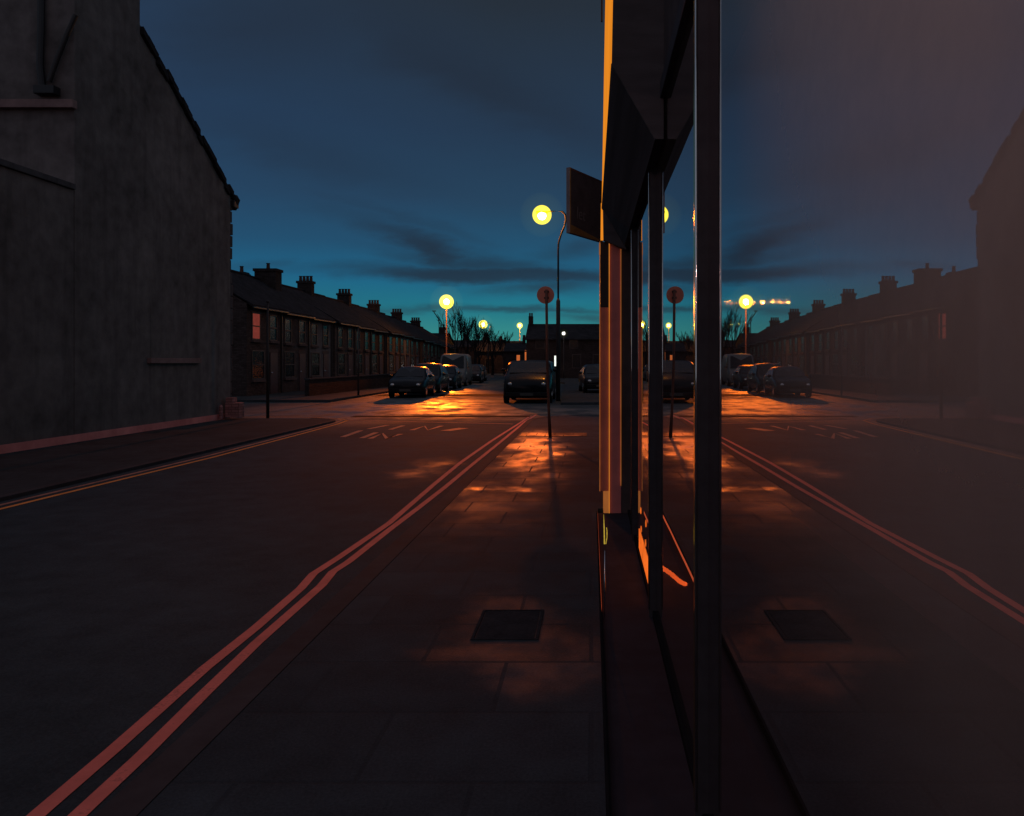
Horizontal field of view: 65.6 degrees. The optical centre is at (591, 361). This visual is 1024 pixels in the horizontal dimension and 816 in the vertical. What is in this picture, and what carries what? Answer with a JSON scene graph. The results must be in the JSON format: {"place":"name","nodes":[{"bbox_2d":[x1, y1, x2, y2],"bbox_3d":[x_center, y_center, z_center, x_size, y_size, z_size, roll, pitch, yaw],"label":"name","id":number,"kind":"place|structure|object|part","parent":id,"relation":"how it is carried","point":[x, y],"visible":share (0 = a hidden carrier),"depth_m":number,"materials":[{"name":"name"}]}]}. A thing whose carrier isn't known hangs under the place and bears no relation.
{"place":"outdoors","nodes":[
{"label":"outdoors","id":0,"kind":"place"},
{"bbox_2d":[0,418,329,494],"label":"pavement","id":1,"kind":"structure","parent":0,"point":[28,469],"depth_m":14.86,"materials":[{"name":"grey concrete"}]},
{"bbox_2d":[0,418,334,501],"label":"kerb","id":2,"kind":"structure","parent":1,"relation":"on","point":[21,493],"depth_m":12.52,"materials":[{"name":"concrete"}]},
{"bbox_2d":[219,405,222,417],"bbox_3d":[-10.500,1.410,22.350,0.120,0.380,0.120,0,0,0],"label":"bollard","id":3,"kind":"object","parent":1,"relation":"on","point":[220,411],"visible":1,"depth_m":22.31,"materials":[{"name":"black metal"}]},
{"bbox_2d":[225,398,243,417],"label":"brick pier","id":4,"kind":"structure","parent":1,"relation":"on","point":[234,408],"depth_m":22.58,"materials":[{"name":"red brick"}]},
{"bbox_2d":[230,277,288,395],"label":"terrace house","id":5,"kind":"structure","parent":0,"point":[248,357],"depth_m":37.63,"materials":[{"name":"brown brick"}]},
{"bbox_2d":[251,312,262,342],"bbox_3d":[-15.930,-1.631,37.575,0.140,1.420,1.110,0,0,0],"label":"window","id":6,"kind":"structure","parent":5,"relation":"in","point":[255,317],"depth_m":37.51,"materials":[{"name":"glass"}]},
{"bbox_2d":[251,350,265,381],"bbox_3d":[-15.930,0.210,37.800,0.140,1.520,1.560,0,0,0],"label":"window","id":7,"kind":"structure","parent":5,"relation":"in","point":[257,356],"depth_m":37.74,"materials":[{"name":"glass"}]},
{"bbox_2d":[270,353,277,393],"bbox_3d":[-15.943,0.575,39.650,0.115,2.050,0.900,0,0,0],"label":"door","id":8,"kind":"structure","parent":5,"relation":"in","point":[273,356],"depth_m":39.56,"materials":[{"name":"paint"}]},
{"bbox_2d":[269,314,279,343],"bbox_3d":[-15.930,-1.631,39.575,0.140,1.420,1.110,0,0,0],"label":"window","id":9,"kind":"structure","parent":5,"relation":"in","point":[272,318],"depth_m":39.56,"materials":[{"name":"glass"}]},
{"bbox_2d":[230,269,315,391],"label":"terrace house","id":10,"kind":"structure","parent":0,"point":[296,345],"depth_m":43.04,"materials":[{"name":"brown brick"}]},
{"bbox_2d":[283,318,293,344],"bbox_3d":[-16.030,-1.579,41.775,0.140,1.420,1.110,0,0,0],"label":"window","id":11,"kind":"structure","parent":10,"relation":"in","point":[287,322],"depth_m":41.73,"materials":[{"name":"glass"}]},
{"bbox_2d":[283,351,296,379],"bbox_3d":[-16.030,0.210,42.000,0.140,1.520,1.560,0,0,0],"label":"window","id":12,"kind":"structure","parent":10,"relation":"in","point":[289,356],"depth_m":42.00,"materials":[{"name":"glass"}]},
{"bbox_2d":[298,320,306,345],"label":"window","id":13,"kind":"structure","parent":10,"relation":"in","point":[301,324],"depth_m":43.74,"materials":[{"name":"glass"}]},
{"bbox_2d":[299,353,305,390],"bbox_3d":[-16.043,0.575,43.850,0.115,2.050,0.900,0,0,0],"label":"door","id":14,"kind":"structure","parent":10,"relation":"in","point":[302,357],"depth_m":43.82,"materials":[{"name":"paint"}]},
{"bbox_2d":[240,263,337,377],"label":"terrace house","id":15,"kind":"structure","parent":0,"point":[320,340],"depth_m":46.71,"materials":[{"name":"brick"}]},
{"bbox_2d":[310,323,318,347],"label":"window","id":16,"kind":"structure","parent":15,"relation":"in","point":[313,325],"depth_m":45.92,"materials":[{"name":"glass"}]},
{"bbox_2d":[310,352,321,377],"bbox_3d":[-16.130,0.210,46.200,0.140,1.520,1.560,0,0,0],"label":"window","id":17,"kind":"structure","parent":15,"relation":"in","point":[315,356],"depth_m":46.24,"materials":[{"name":"glass"}]},
{"bbox_2d":[322,325,329,347],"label":"window","id":18,"kind":"structure","parent":15,"relation":"in","point":[325,328],"depth_m":47.98,"materials":[{"name":"glass"}]},
{"bbox_2d":[323,354,328,376],"bbox_3d":[-16.143,0.575,48.050,0.115,2.050,0.900,0,0,0],"label":"door","id":19,"kind":"structure","parent":15,"relation":"in","point":[325,356],"depth_m":47.99,"materials":[{"name":"paint"}]},
{"bbox_2d":[0,374,598,815],"bbox_3d":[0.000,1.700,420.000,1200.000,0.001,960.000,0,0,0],"label":"road","id":20,"kind":"structure","parent":0,"point":[126,604],"depth_m":6.81,"materials":[{"name":"grey asphalt"}]},
{"bbox_2d":[0,158,75,444],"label":"outbuilding","id":21,"kind":"structure","parent":20,"relation":"on","point":[36,305],"depth_m":15.08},
{"bbox_2d":[0,0,239,453],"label":"gabled building","id":22,"kind":"structure","parent":20,"relation":"on","point":[94,107],"depth_m":17.98,"materials":[{"name":"stone"}]},
{"bbox_2d":[147,304,201,362],"bbox_3d":[-10.575,-0.680,20.075,0.110,1.440,2.450,0,0,0],"label":"window","id":23,"kind":"structure","parent":22,"relation":"in","point":[173,329],"depth_m":20.03,"materials":[{"name":"glass"}]},
{"bbox_2d":[0,416,341,505],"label":"road line","id":24,"kind":"object","parent":20,"relation":"on","point":[158,467],"visible":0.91,"depth_m":12.40,"materials":[{"name":"paint"}]},
{"bbox_2d":[0,417,347,509],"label":"road line","id":25,"kind":"object","parent":20,"relation":"on","point":[160,469],"visible":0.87,"depth_m":12.06,"materials":[{"name":"yellow paint"}]},
{"bbox_2d":[266,300,268,417],"bbox_3d":[-9.644,-0.068,23.500,0.092,3.535,0.092,0,0,-23],"label":"thin post","id":26,"kind":"object","parent":20,"relation":"on","point":[267,369],"visible":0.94,"depth_m":23.47,"materials":[{"name":"grey metal"}]},
{"bbox_2d":[26,416,530,815],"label":"road line","id":27,"kind":"object","parent":20,"relation":"on","point":[46,806],"visible":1,"depth_m":4.13,"materials":[{"name":"paint"}]},
{"bbox_2d":[68,415,535,815],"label":"road line","id":28,"kind":"object","parent":20,"relation":"on","point":[100,793],"visible":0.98,"depth_m":4.13,"materials":[{"name":"paint"}]},
{"bbox_2d":[357,326,358,394],"bbox_3d":[-11.080,0.009,37.500,0.092,3.382,0.092,0,0,-23],"label":"thin post","id":29,"kind":"object","parent":20,"relation":"on","point":[358,366],"visible":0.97,"depth_m":37.47,"materials":[{"name":"grey metal"}]},
{"bbox_2d":[341,425,466,438],"bbox_3d":[-4.560,1.696,19.139,2.518,0.001,3.573,0,0,9],"label":"road lettering","id":30,"kind":"object","parent":20,"relation":"on","point":[383,434],"visible":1,"depth_m":19.15,"materials":[{"name":"paint"}]},
{"bbox_2d":[388,366,434,397],"bbox_3d":[-8.750,0.960,38.599,2.090,1.480,4.078,0,0,-3],"label":"parked car","id":31,"kind":"object","parent":20,"relation":"on","point":[410,379],"visible":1,"depth_m":37.25,"materials":[{"name":"black paint"}]},
{"bbox_2d":[355,420,497,423],"bbox_3d":[-4.809,1.696,22.208,5.560,0.001,0.128,0,0,16],"label":"give way line","id":32,"kind":"object","parent":20,"relation":"on","point":[440,422],"visible":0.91,"depth_m":21.98,"materials":[{"name":"paint"}]},
{"bbox_2d":[416,363,449,392],"bbox_3d":[-9.000,0.885,43.599,2.130,1.630,4.378,0,0,-2],"label":"parked car","id":33,"kind":"object","parent":20,"relation":"on","point":[440,373],"visible":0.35,"depth_m":43.00,"materials":[{"name":"blue paint"}]},
{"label":"side window","id":34,"kind":"part","parent":33,"relation":"part of","materials":[{"name":"glass"}]},
{"bbox_2d":[376,394,502,395],"bbox_3d":[-7.350,1.722,39.900,6.900,0.056,2.600,0,0,0],"label":"road repair strip","id":35,"kind":"object","parent":20,"relation":"on","point":[445,395],"visible":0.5,"depth_m":39.48,"materials":[{"name":"asphalt"}]},
{"bbox_2d":[352,416,529,416],"bbox_3d":[-4.650,1.722,24.475,5.500,0.056,0.550,0,0,0],"label":"road repair strip","id":36,"kind":"object","parent":20,"relation":"on","point":[440,416],"visible":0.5,"depth_m":24.36,"materials":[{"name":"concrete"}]},
{"bbox_2d":[432,325,453,345],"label":"row house","id":37,"kind":"structure","parent":20,"relation":"on","point":[441,334],"depth_m":100.10,"materials":[{"name":"brick"}]},
{"bbox_2d":[444,299,448,353],"bbox_3d":[-11.850,-2.290,64.500,2.760,7.980,2.760,0,0,0],"label":"street lamp","id":38,"kind":"object","parent":20,"relation":"on","point":[446,301],"visible":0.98,"depth_m":64.45,"materials":[{"name":"grey metal"}]},
{"bbox_2d":[444,365,461,388],"bbox_3d":[-9.200,0.945,49.599,2.090,1.510,4.178,0,0,-2],"label":"parked car","id":39,"kind":"object","parent":20,"relation":"on","point":[455,374],"visible":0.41,"depth_m":48.92,"materials":[{"name":"blue paint"}]},
{"bbox_2d":[454,315,455,353],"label":"thin pole","id":40,"kind":"object","parent":20,"relation":"on","point":[455,335],"visible":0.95,"depth_m":85.96,"materials":[{"name":"grey metal"}]},
{"bbox_2d":[437,301,473,353],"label":"bare tree","id":41,"kind":"object","parent":20,"relation":"on","point":[452,328],"visible":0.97,"depth_m":91.87,"materials":[{"name":"brown plant"}]},
{"bbox_2d":[440,353,471,385],"bbox_3d":[-9.750,0.560,56.499,2.350,2.280,5.278,0,0,-3],"label":"parked van","id":42,"kind":"object","parent":20,"relation":"on","point":[462,363],"visible":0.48,"depth_m":55.08,"materials":[{"name":"beige paint"}]},
{"bbox_2d":[453,334,474,363],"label":"distant house","id":43,"kind":"structure","parent":20,"relation":"on","point":[471,354],"depth_m":122.00,"materials":[{"name":"brick"}]},
{"bbox_2d":[454,310,485,353],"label":"bare tree","id":44,"kind":"object","parent":20,"relation":"on","point":[467,351],"visible":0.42,"depth_m":95.68,"materials":[{"name":"brown plant"}]},
{"bbox_2d":[458,317,490,363],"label":"bare tree","id":45,"kind":"object","parent":20,"relation":"on","point":[478,335],"visible":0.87,"depth_m":93.92,"materials":[{"name":"brown plant"}]},
{"bbox_2d":[472,364,484,382],"bbox_3d":[-9.600,0.960,63.399,2.090,1.480,4.178,0,0,-5],"label":"parked car","id":46,"kind":"object","parent":20,"relation":"on","point":[477,372],"visible":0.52,"depth_m":62.09,"materials":[{"name":"black paint"}]},
{"bbox_2d":[465,321,491,363],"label":"bare tree","id":47,"kind":"object","parent":20,"relation":"on","point":[478,356],"visible":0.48,"depth_m":98.83,"materials":[{"name":"brown plant"}]},
{"bbox_2d":[474,364,487,380],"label":"parked car","id":48,"kind":"object","parent":20,"relation":"on","point":[485,372],"visible":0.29,"depth_m":69.47,"materials":[{"name":"grey paint"}]},
{"bbox_2d":[482,323,490,373],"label":"street lamp","id":49,"kind":"object","parent":20,"relation":"on","point":[487,353],"visible":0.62,"depth_m":109.96,"materials":[{"name":"black metal"}]},
{"bbox_2d":[483,323,507,374],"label":"bare tree","id":50,"kind":"object","parent":20,"relation":"on","point":[493,339],"visible":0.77,"depth_m":100.88,"materials":[{"name":"brown plant"}]},
{"bbox_2d":[474,337,521,373],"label":"building","id":51,"kind":"structure","parent":20,"relation":"on","point":[498,363],"depth_m":112.00,"materials":[{"name":"brick"}]},
{"bbox_2d":[485,358,491,365],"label":"window","id":52,"kind":"structure","parent":51,"relation":"in","point":[490,360],"depth_m":111.97,"materials":[{"name":"paint"}]},
{"bbox_2d":[494,331,514,373],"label":"bare tree","id":53,"kind":"object","parent":20,"relation":"on","point":[505,341],"visible":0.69,"depth_m":105.59,"materials":[{"name":"brown plant"}]},
{"bbox_2d":[503,335,525,375],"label":"gable cottage","id":54,"kind":"structure","parent":20,"relation":"on","point":[514,351],"depth_m":96.00,"materials":[{"name":"brick"}]},
{"bbox_2d":[501,360,556,402],"bbox_3d":[-2.620,0.815,34.199,2.350,1.770,4.678,0,0,0],"label":"parked van","id":55,"kind":"object","parent":20,"relation":"on","point":[525,378],"visible":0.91,"depth_m":32.24,"materials":[{"name":"black paint"}]},
{"bbox_2d":[536,211,565,400],"bbox_3d":[-2.078,-2.798,34.000,2.036,8.996,1.932,0,0,0],"label":"street lamp","id":56,"kind":"object","parent":20,"relation":"on","point":[541,215],"visible":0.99,"depth_m":33.93,"materials":[{"name":"grey metal"}]},
{"bbox_2d":[525,313,598,377],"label":"end house","id":57,"kind":"structure","parent":20,"relation":"on","point":[581,345],"depth_m":80.00,"materials":[{"name":"brick"}]},
{"bbox_2d":[536,340,544,347],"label":"window","id":58,"kind":"structure","parent":57,"relation":"in","point":[539,343],"depth_m":79.96,"materials":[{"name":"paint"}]},
{"bbox_2d":[569,340,577,347],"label":"window","id":59,"kind":"structure","parent":57,"relation":"in","point":[572,343],"depth_m":79.96,"materials":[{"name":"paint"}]},
{"bbox_2d":[572,354,580,367],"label":"window","id":60,"kind":"structure","parent":57,"relation":"in","point":[576,358],"depth_m":79.96,"materials":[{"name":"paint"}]},
{"bbox_2d":[593,354,598,363],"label":"window","id":61,"kind":"structure","parent":57,"relation":"in","point":[595,356],"depth_m":79.96,"materials":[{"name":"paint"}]},
{"bbox_2d":[563,333,563,378],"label":"street lamp","id":62,"kind":"object","parent":20,"relation":"on","point":[563,355],"visible":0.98,"depth_m":73.97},
{"bbox_2d":[232,387,387,401],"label":"pavement","id":63,"kind":"structure","parent":0,"point":[295,396],"depth_m":36.22,"materials":[{"name":"grey concrete"}]},
{"bbox_2d":[304,373,394,395],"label":"garden wall","id":64,"kind":"structure","parent":63,"relation":"on","point":[322,385],"depth_m":41.51,"materials":[{"name":"brick"}]},
{"bbox_2d":[410,317,454,353],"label":"terrace house","id":65,"kind":"structure","parent":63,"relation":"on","point":[450,348],"depth_m":88.26,"materials":[{"name":"brown brick"}]},
{"bbox_2d":[282,284,360,376],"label":"terrace house","id":66,"kind":"structure","parent":0,"point":[344,346],"depth_m":50.99,"materials":[{"name":"brown brick"}]},
{"bbox_2d":[337,327,344,349],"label":"window","id":67,"kind":"structure","parent":66,"relation":"in","point":[340,330],"depth_m":50.22,"materials":[{"name":"glass"}]},
{"bbox_2d":[337,353,346,376],"bbox_3d":[-15.930,0.210,50.400,0.140,1.520,1.560,0,0,0],"label":"window","id":68,"kind":"structure","parent":66,"relation":"in","point":[341,356],"depth_m":50.43,"materials":[{"name":"glass"}]},
{"bbox_2d":[347,328,353,349],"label":"window","id":69,"kind":"structure","parent":66,"relation":"in","point":[349,331],"depth_m":52.10,"materials":[{"name":"glass"}]},
{"bbox_2d":[348,355,352,375],"bbox_3d":[-15.943,0.575,52.250,0.115,2.050,0.900,0,0,0],"label":"door","id":70,"kind":"structure","parent":66,"relation":"in","point":[350,357],"depth_m":52.21,"materials":[{"name":"paint"}]},
{"bbox_2d":[296,276,375,374],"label":"terrace house","id":71,"kind":"structure","parent":0,"point":[306,283],"depth_m":55.47,"materials":[{"name":"brown brick"}]},
{"bbox_2d":[356,330,361,350],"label":"window","id":72,"kind":"structure","parent":71,"relation":"in","point":[356,330],"depth_m":54.24,"materials":[{"name":"glass"}]},
{"bbox_2d":[356,354,363,374],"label":"window","id":73,"kind":"structure","parent":71,"relation":"in","point":[360,355],"depth_m":54.92,"materials":[{"name":"glass"}]},
{"bbox_2d":[364,332,369,351],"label":"window","id":74,"kind":"structure","parent":71,"relation":"in","point":[366,334],"depth_m":56.38,"materials":[{"name":"glass"}]},
{"bbox_2d":[365,355,368,374],"bbox_3d":[-16.043,0.575,56.450,0.115,2.050,0.900,0,0,0],"label":"door","id":75,"kind":"structure","parent":71,"relation":"in","point":[366,356],"depth_m":56.40,"materials":[{"name":"paint"}]},
{"bbox_2d":[325,297,388,373],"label":"terrace house","id":76,"kind":"structure","parent":0,"point":[378,350],"depth_m":60.01,"materials":[{"name":"brick"}]},
{"bbox_2d":[372,333,376,352],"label":"window","id":77,"kind":"structure","parent":76,"relation":"in","point":[373,335],"depth_m":58.56,"materials":[{"name":"glass"}]},
{"bbox_2d":[372,354,378,373],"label":"window","id":78,"kind":"structure","parent":76,"relation":"in","point":[374,356],"depth_m":58.83,"materials":[{"name":"glass"}]},
{"bbox_2d":[379,356,382,373],"bbox_3d":[-16.143,0.575,60.650,0.115,2.050,0.900,0,0,0],"label":"door","id":79,"kind":"structure","parent":76,"relation":"in","point":[380,357],"depth_m":60.54,"materials":[{"name":"paint"}]},
{"bbox_2d":[379,334,383,352],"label":"window","id":80,"kind":"structure","parent":76,"relation":"in","point":[380,336],"depth_m":60.51,"materials":[{"name":"glass"}]},
{"bbox_2d":[336,289,404,373],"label":"terrace house","id":81,"kind":"structure","parent":0,"point":[392,350],"depth_m":63.04,"materials":[{"name":"brown brick"}]},
{"bbox_2d":[389,336,393,353],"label":"window","id":82,"kind":"structure","parent":81,"relation":"in","point":[390,337],"depth_m":62.73,"materials":[{"name":"glass"}]},
{"bbox_2d":[389,355,394,372],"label":"window","id":83,"kind":"structure","parent":81,"relation":"in","point":[391,357],"depth_m":63.04,"materials":[{"name":"glass"}]},
{"bbox_2d":[395,356,398,372],"bbox_3d":[-15.943,0.575,64.850,0.115,2.050,0.900,0,0,0],"label":"door","id":84,"kind":"structure","parent":81,"relation":"in","point":[396,357],"depth_m":64.53,"materials":[{"name":"paint"}]},
{"bbox_2d":[395,337,399,353],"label":"window","id":85,"kind":"structure","parent":81,"relation":"in","point":[396,338],"depth_m":64.66,"materials":[{"name":"glass"}]},
{"bbox_2d":[138,415,605,815],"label":"pavement","id":86,"kind":"structure","parent":0,"point":[391,689],"depth_m":3.87,"materials":[{"name":"grey concrete"}]},
{"bbox_2d":[94,415,577,815],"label":"kerb","id":87,"kind":"structure","parent":86,"relation":"on","point":[145,788],"depth_m":3.91,"materials":[{"name":"stone"}]},
{"bbox_2d":[470,610,543,639],"bbox_3d":[-0.500,1.607,4.800,0.390,0.026,0.540,0,0,0],"label":"manhole cover","id":88,"kind":"object","parent":86,"relation":"on","point":[508,624],"visible":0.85,"depth_m":4.77,"materials":[{"name":"metal"}]},
{"bbox_2d":[537,286,553,437],"bbox_3d":[-0.970,0.004,16.652,0.370,3.197,0.081,0,0,0],"label":"round road sign","id":89,"kind":"object","parent":86,"relation":"on","point":[545,295],"visible":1,"depth_m":16.63,"materials":[{"name":"grey metal"}]},
{"bbox_2d":[520,433,586,435],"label":"tactile paving","id":90,"kind":"structure","parent":86,"relation":"on","point":[554,434],"depth_m":17.26,"materials":[{"name":"red concrete"}]},
{"bbox_2d":[596,0,1023,815],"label":"shop front","id":91,"kind":"object","parent":86,"relation":"on","point":[810,548],"visible":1,"depth_m":1.43,"materials":[{"name":"black glass"}]},
{"bbox_2d":[630,241,630,512],"label":"window pane","id":92,"kind":"structure","parent":91,"relation":"in","point":[630,241],"depth_m":8.06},
{"bbox_2d":[656,0,693,755],"label":"window pane","id":93,"kind":"structure","parent":91,"relation":"in","point":[675,160],"depth_m":3.66,"materials":[{"name":"clear glass"}]},
{"bbox_2d":[708,0,1023,815],"label":"window pane","id":94,"kind":"structure","parent":91,"relation":"in","point":[866,157],"depth_m":1.15,"materials":[{"name":"clear glass"}]},
{"bbox_2d":[140,0,604,340],"label":"sky","id":95,"kind":"structure","parent":0,"point":[404,155],"materials":[{"name":"blue"}]},
{"bbox_2d":[359,306,414,366],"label":"terrace house","id":96,"kind":"structure","parent":0,"point":[406,350],"depth_m":68.32,"materials":[{"name":"stone"}]},
{"bbox_2d":[401,338,404,354],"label":"window","id":97,"kind":"structure","parent":96,"relation":"in","point":[402,340],"depth_m":67.14,"materials":[{"name":"glass"}]},
{"bbox_2d":[401,355,404,366],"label":"window","id":98,"kind":"structure","parent":96,"relation":"in","point":[402,356],"depth_m":67.25,"materials":[{"name":"glass"}]},
{"bbox_2d":[406,339,409,354],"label":"window","id":99,"kind":"structure","parent":96,"relation":"in","point":[407,340],"depth_m":68.97,"materials":[{"name":"glass"}]},
{"bbox_2d":[366,300,423,365],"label":"terrace house","id":100,"kind":"structure","parent":0,"point":[415,344],"depth_m":72.05,"materials":[{"name":"brown brick"}]},
{"bbox_2d":[411,341,414,356],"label":"window","id":101,"kind":"structure","parent":100,"relation":"in","point":[412,342],"depth_m":71.33,"materials":[{"name":"glass"}]},
{"bbox_2d":[411,357,414,365],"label":"window","id":102,"kind":"structure","parent":100,"relation":"in","point":[412,358],"depth_m":71.48,"materials":[{"name":"glass"}]},
{"bbox_2d":[415,341,419,356],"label":"window","id":103,"kind":"structure","parent":100,"relation":"in","point":[416,355],"depth_m":72.97,"materials":[{"name":"glass"}]},
{"bbox_2d":[387,315,434,362],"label":"terrace house","id":104,"kind":"structure","parent":0,"point":[425,349],"depth_m":76.28,"materials":[{"name":"brown brick"}]},
{"bbox_2d":[423,343,426,357],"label":"window","id":105,"kind":"structure","parent":104,"relation":"in","point":[424,345],"depth_m":75.50,"materials":[{"name":"glass"}]},
{"bbox_2d":[427,344,430,357],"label":"window","id":106,"kind":"structure","parent":104,"relation":"in","point":[428,345],"depth_m":77.37,"materials":[{"name":"glass"}]},
{"bbox_2d":[390,309,441,363],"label":"terrace house","id":107,"kind":"structure","parent":0,"point":[397,313],"depth_m":80.65,"materials":[{"name":"brick"}]},
{"bbox_2d":[407,322,447,363],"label":"terrace house","id":108,"kind":"structure","parent":0,"point":[442,349],"depth_m":85.35,"materials":[{"name":"brown brick"}]},
{"bbox_2d":[560,378,598,404],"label":"pavement","id":109,"kind":"structure","parent":0,"point":[572,394],"depth_m":37.28,"materials":[{"name":"grey concrete"}]},
{"bbox_2d":[578,364,598,392],"bbox_3d":[0.300,0.860,41.999,2.090,1.480,4.178,0,0,-6],"label":"parked car","id":110,"kind":"object","parent":109,"relation":"on","point":[588,376],"visible":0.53,"depth_m":40.79,"materials":[{"name":"black paint"}]},
{"bbox_3d":[4.668,-1.900,11.810,8.665,7.400,6.380,0,0,0],"label":"neighbour shop","id":111,"kind":"object","parent":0,"visible":0},
{"bbox_2d":[566,167,602,241],"bbox_3d":[-0.021,-2.658,13.617,0.093,1.100,1.403,0,0,32],"label":"projecting sign","id":112,"kind":"object","parent":111,"relation":"attached to","point":[583,202],"visible":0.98,"depth_m":13.37,"materials":[{"name":"paint"}]}
]}

